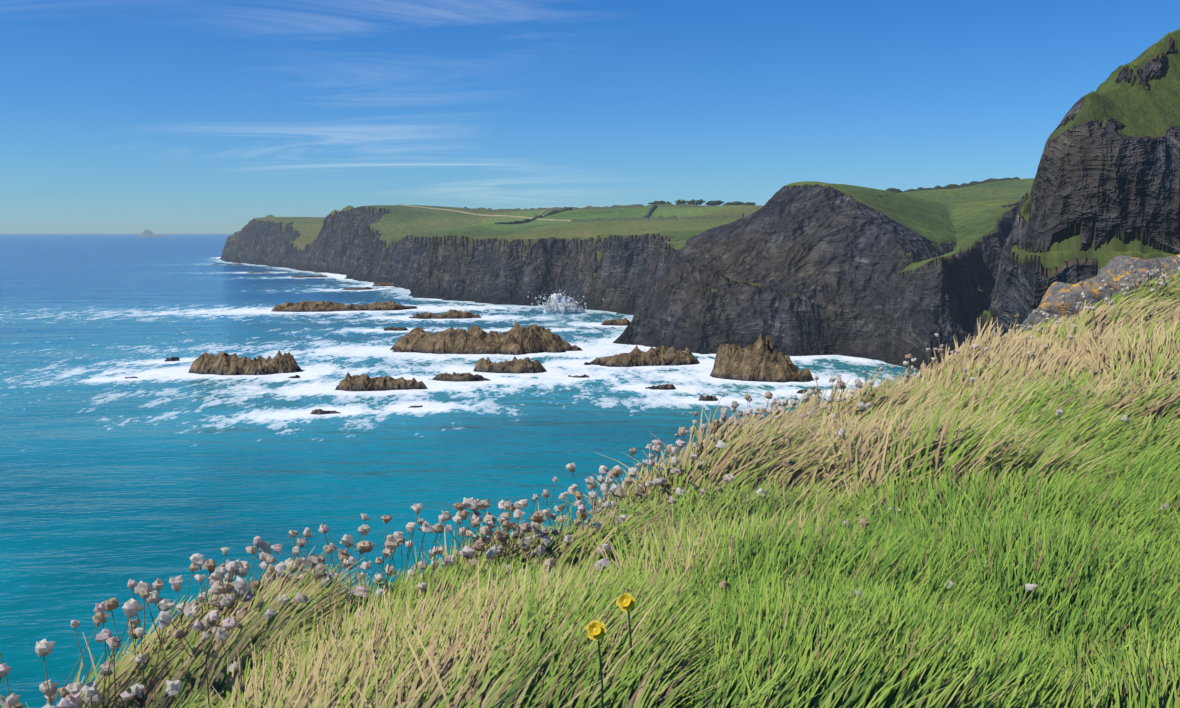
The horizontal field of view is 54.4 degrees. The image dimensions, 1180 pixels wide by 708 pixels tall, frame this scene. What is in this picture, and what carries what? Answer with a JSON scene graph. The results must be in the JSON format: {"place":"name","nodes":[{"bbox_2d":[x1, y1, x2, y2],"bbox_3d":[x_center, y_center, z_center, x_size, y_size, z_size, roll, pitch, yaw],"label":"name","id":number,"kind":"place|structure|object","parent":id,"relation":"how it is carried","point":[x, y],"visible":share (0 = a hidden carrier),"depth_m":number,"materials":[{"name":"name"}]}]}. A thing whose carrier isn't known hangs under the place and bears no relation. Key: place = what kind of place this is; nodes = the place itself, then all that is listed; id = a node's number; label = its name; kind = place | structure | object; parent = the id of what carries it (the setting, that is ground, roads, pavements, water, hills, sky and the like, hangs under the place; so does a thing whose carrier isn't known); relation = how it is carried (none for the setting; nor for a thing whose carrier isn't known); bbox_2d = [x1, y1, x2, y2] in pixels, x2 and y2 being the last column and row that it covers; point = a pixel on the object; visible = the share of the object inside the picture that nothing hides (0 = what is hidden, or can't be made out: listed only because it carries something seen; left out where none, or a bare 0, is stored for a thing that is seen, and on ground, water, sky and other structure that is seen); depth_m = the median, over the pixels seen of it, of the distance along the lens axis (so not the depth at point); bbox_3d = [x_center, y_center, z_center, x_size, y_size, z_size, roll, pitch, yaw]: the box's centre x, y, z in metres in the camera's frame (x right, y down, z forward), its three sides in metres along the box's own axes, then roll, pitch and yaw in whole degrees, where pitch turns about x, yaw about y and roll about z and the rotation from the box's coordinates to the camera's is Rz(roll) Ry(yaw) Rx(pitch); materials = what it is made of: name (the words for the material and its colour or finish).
{"place":"outdoors","nodes":[
{"label":"outdoors","id":0,"kind":"place"},
{"bbox_2d":[0,234,928,707],"bbox_3d":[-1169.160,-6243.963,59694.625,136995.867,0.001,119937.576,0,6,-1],"label":"sea","id":1,"kind":"structure","parent":0,"point":[116,476],"depth_m":183.18,"materials":[{"name":"liquid"}]},
{"bbox_2d":[139,229,166,236],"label":"distant island","id":2,"kind":"structure","parent":1,"relation":"in","point":[146,233],"depth_m":9212.13,"materials":[{"name":"grey"}]},
{"bbox_2d":[165,356,179,361],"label":"sea rock","id":3,"kind":"object","parent":1,"relation":"in","point":[171,358],"visible":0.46,"depth_m":271.04,"materials":[{"name":"stone"}]},
{"bbox_2d":[384,326,408,330],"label":"sea rock","id":4,"kind":"object","parent":1,"relation":"in","point":[393,328],"visible":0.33,"depth_m":356.65,"materials":[{"name":"stone"}]},
{"bbox_2d":[527,291,603,312],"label":"breaking wave spray","id":5,"kind":"object","parent":1,"relation":"on","point":[559,303],"visible":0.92,"depth_m":435.58,"materials":[{"name":"white liquid"}]},
{"bbox_2d":[568,374,588,377],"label":"sea rock","id":6,"kind":"object","parent":1,"relation":"in","point":[583,376],"visible":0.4,"depth_m":240.31,"materials":[{"name":"stone"}]},
{"bbox_2d":[645,384,675,389],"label":"sea rock","id":7,"kind":"object","parent":1,"relation":"in","point":[666,387],"visible":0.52,"depth_m":222.00,"materials":[{"name":"stone"}]},
{"bbox_2d":[453,204,713,211],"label":"hedge bank","id":8,"kind":"structure","parent":0,"point":[583,208],"depth_m":748.37,"materials":[{"name":"green plant"}]},
{"bbox_2d":[0,0,1179,233],"label":"sky","id":9,"kind":"structure","parent":0,"point":[117,116],"materials":[{"name":"blue"}]},
{"bbox_2d":[218,29,1179,369],"bbox_3d":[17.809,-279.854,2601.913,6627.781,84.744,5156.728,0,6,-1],"label":"coast terrain","id":10,"kind":"structure","parent":0,"point":[814,267],"depth_m":299.43,"materials":[{"name":"grey stone"}]},
{"bbox_2d":[188,350,302,374],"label":"sea rock","id":11,"kind":"object","parent":10,"relation":"on","point":[222,363],"visible":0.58,"depth_m":247.10,"materials":[{"name":"stone"}]},
{"bbox_2d":[291,275,327,277],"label":"sea rock","id":12,"kind":"object","parent":10,"relation":"on","point":[309,276],"visible":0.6,"depth_m":785.61,"materials":[{"name":"stone"}]},
{"bbox_2d":[310,409,340,414],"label":"sea rock","id":13,"kind":"object","parent":10,"relation":"on","point":[318,411],"visible":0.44,"depth_m":191.77,"materials":[{"name":"stone"}]},
{"bbox_2d":[271,300,416,311],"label":"sea rock","id":14,"kind":"object","parent":10,"relation":"on","point":[314,306],"visible":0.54,"depth_m":446.60,"materials":[{"name":"stone"}]},
{"bbox_2d":[341,287,376,289],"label":"sea rock","id":15,"kind":"object","parent":10,"relation":"on","point":[365,288],"visible":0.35,"depth_m":615.50,"materials":[{"name":"stone"}]},
{"bbox_2d":[335,372,427,390],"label":"sea rock","id":16,"kind":"object","parent":10,"relation":"on","point":[362,382],"visible":0.48,"depth_m":221.40,"materials":[{"name":"stone"}]},
{"bbox_2d":[373,282,393,285],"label":"sea rock","id":17,"kind":"object","parent":10,"relation":"on","point":[385,284],"visible":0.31,"depth_m":657.02,"materials":[{"name":"stone"}]},
{"bbox_2d":[409,309,481,318],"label":"sea rock","id":18,"kind":"object","parent":10,"relation":"on","point":[453,314],"visible":0.38,"depth_m":407.94,"materials":[{"name":"stone"}]},
{"bbox_2d":[431,372,490,381],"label":"sea rock","id":19,"kind":"object","parent":10,"relation":"on","point":[461,377],"visible":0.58,"depth_m":234.64,"materials":[{"name":"stone"}]},
{"bbox_2d":[398,204,571,220],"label":"coast path","id":20,"kind":"structure","parent":10,"relation":"on","point":[487,215],"depth_m":769.72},
{"bbox_2d":[390,321,581,354],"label":"sea rock","id":21,"kind":"object","parent":10,"relation":"on","point":[516,339],"visible":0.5,"depth_m":289.30,"materials":[{"name":"stone"}]},
{"bbox_2d":[473,356,546,373],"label":"sea rock","id":22,"kind":"object","parent":10,"relation":"on","point":[515,365],"visible":0.33,"depth_m":248.85,"materials":[{"name":"stone"}]},
{"bbox_2d":[495,207,571,223],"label":"hedge bank","id":23,"kind":"structure","parent":10,"relation":"on","point":[535,217],"depth_m":727.22,"materials":[{"name":"green plant"}]},
{"bbox_2d":[601,317,630,325],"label":"sea rock","id":24,"kind":"object","parent":10,"relation":"on","point":[620,322],"visible":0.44,"depth_m":376.11,"materials":[{"name":"stone"}]},
{"bbox_2d":[584,345,699,366],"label":"sea rock","id":25,"kind":"object","parent":10,"relation":"on","point":[657,356],"visible":0.44,"depth_m":262.67,"materials":[{"name":"stone"}]},
{"bbox_2d":[643,204,657,217],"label":"hedge bank","id":26,"kind":"structure","parent":10,"relation":"on","point":[650,211],"depth_m":666.03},
{"bbox_2d":[572,213,743,221],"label":"hedge bank","id":27,"kind":"structure","parent":10,"relation":"on","point":[646,218],"depth_m":589.99,"materials":[{"name":"green plant"}]},
{"bbox_2d":[648,200,668,204],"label":"clifftop tree","id":28,"kind":"object","parent":10,"relation":"on","point":[659,202],"visible":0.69,"depth_m":751.96,"materials":[{"name":"green plant"}]},
{"bbox_2d":[668,199,685,204],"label":"clifftop tree","id":29,"kind":"object","parent":10,"relation":"on","point":[679,201],"visible":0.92,"depth_m":753.09,"materials":[{"name":"green plant"}]},
{"bbox_2d":[686,199,705,204],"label":"clifftop tree","id":30,"kind":"object","parent":10,"relation":"on","point":[698,202],"visible":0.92,"depth_m":747.90,"materials":[{"name":"green plant"}]},
{"bbox_2d":[699,394,717,400],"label":"sea rock","id":31,"kind":"object","parent":10,"relation":"on","point":[708,398],"visible":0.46,"depth_m":206.84,"materials":[{"name":"stone"}]},
{"bbox_2d":[705,200,723,205],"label":"clifftop tree","id":32,"kind":"object","parent":10,"relation":"on","point":[715,202],"visible":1,"depth_m":742.98,"materials":[{"name":"green plant"}]},
{"bbox_2d":[723,201,743,204],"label":"clifftop tree","id":33,"kind":"object","parent":10,"relation":"on","point":[734,203],"visible":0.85,"depth_m":738.41,"materials":[{"name":"green plant"}]},
{"bbox_2d":[741,202,755,204],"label":"clifftop tree","id":34,"kind":"object","parent":10,"relation":"on","point":[749,203],"visible":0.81,"depth_m":734.11,"materials":[{"name":"green plant"}]},
{"bbox_2d":[710,333,813,382],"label":"sea rock","id":35,"kind":"object","parent":10,"relation":"on","point":[760,359],"visible":0.5,"depth_m":235.31,"materials":[{"name":"stone"}]},
{"bbox_2d":[797,387,820,393],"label":"sea rock","id":36,"kind":"object","parent":10,"relation":"on","point":[802,391],"visible":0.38,"depth_m":216.34,"materials":[{"name":"stone"}]},
{"bbox_2d":[885,177,1019,192],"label":"hedge bank","id":37,"kind":"structure","parent":10,"relation":"on","point":[949,186],"depth_m":555.93,"materials":[{"name":"green plant"}]},
{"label":"foreground bank","id":38,"kind":"structure","parent":0,"visible":0},
{"bbox_2d":[0,265,1179,707],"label":"thrift flowers","id":39,"kind":"object","parent":38,"relation":"on","point":[226,571],"visible":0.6,"depth_m":2.00,"materials":[{"name":"pink plant"}]},
{"bbox_2d":[585,620,605,707],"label":"hawkbit","id":40,"kind":"object","parent":38,"relation":"on","point":[596,629],"visible":1,"depth_m":1.30,"materials":[{"name":"yellow plant"}]},
{"bbox_2d":[26,267,1179,707],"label":"grass","id":41,"kind":"structure","parent":38,"relation":"on","point":[988,479],"depth_m":1.87,"materials":[{"name":"green plant"}]},
{"bbox_2d":[616,593,634,667],"bbox_3d":[0.045,0.435,1.448,0.019,0.271,0.019,-4,7,-30],"label":"hawkbit","id":42,"kind":"object","parent":38,"relation":"on","point":[625,602],"visible":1,"depth_m":1.43,"materials":[{"name":"yellow plant"}]},
{"bbox_2d":[1014,280,1134,334],"bbox_3d":[3.740,-0.245,8.552,1.026,0.615,0.924,0,6,-1],"label":"rock outcrop","id":43,"kind":"object","parent":38,"relation":"on","point":[1051,302],"visible":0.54,"depth_m":8.39,"materials":[{"name":"stone"}]},
{"bbox_2d":[1085,254,1179,288],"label":"rock outcrop","id":44,"kind":"object","parent":38,"relation":"on","point":[1116,270],"visible":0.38,"depth_m":11.21,"materials":[{"name":"stone"}]}
]}

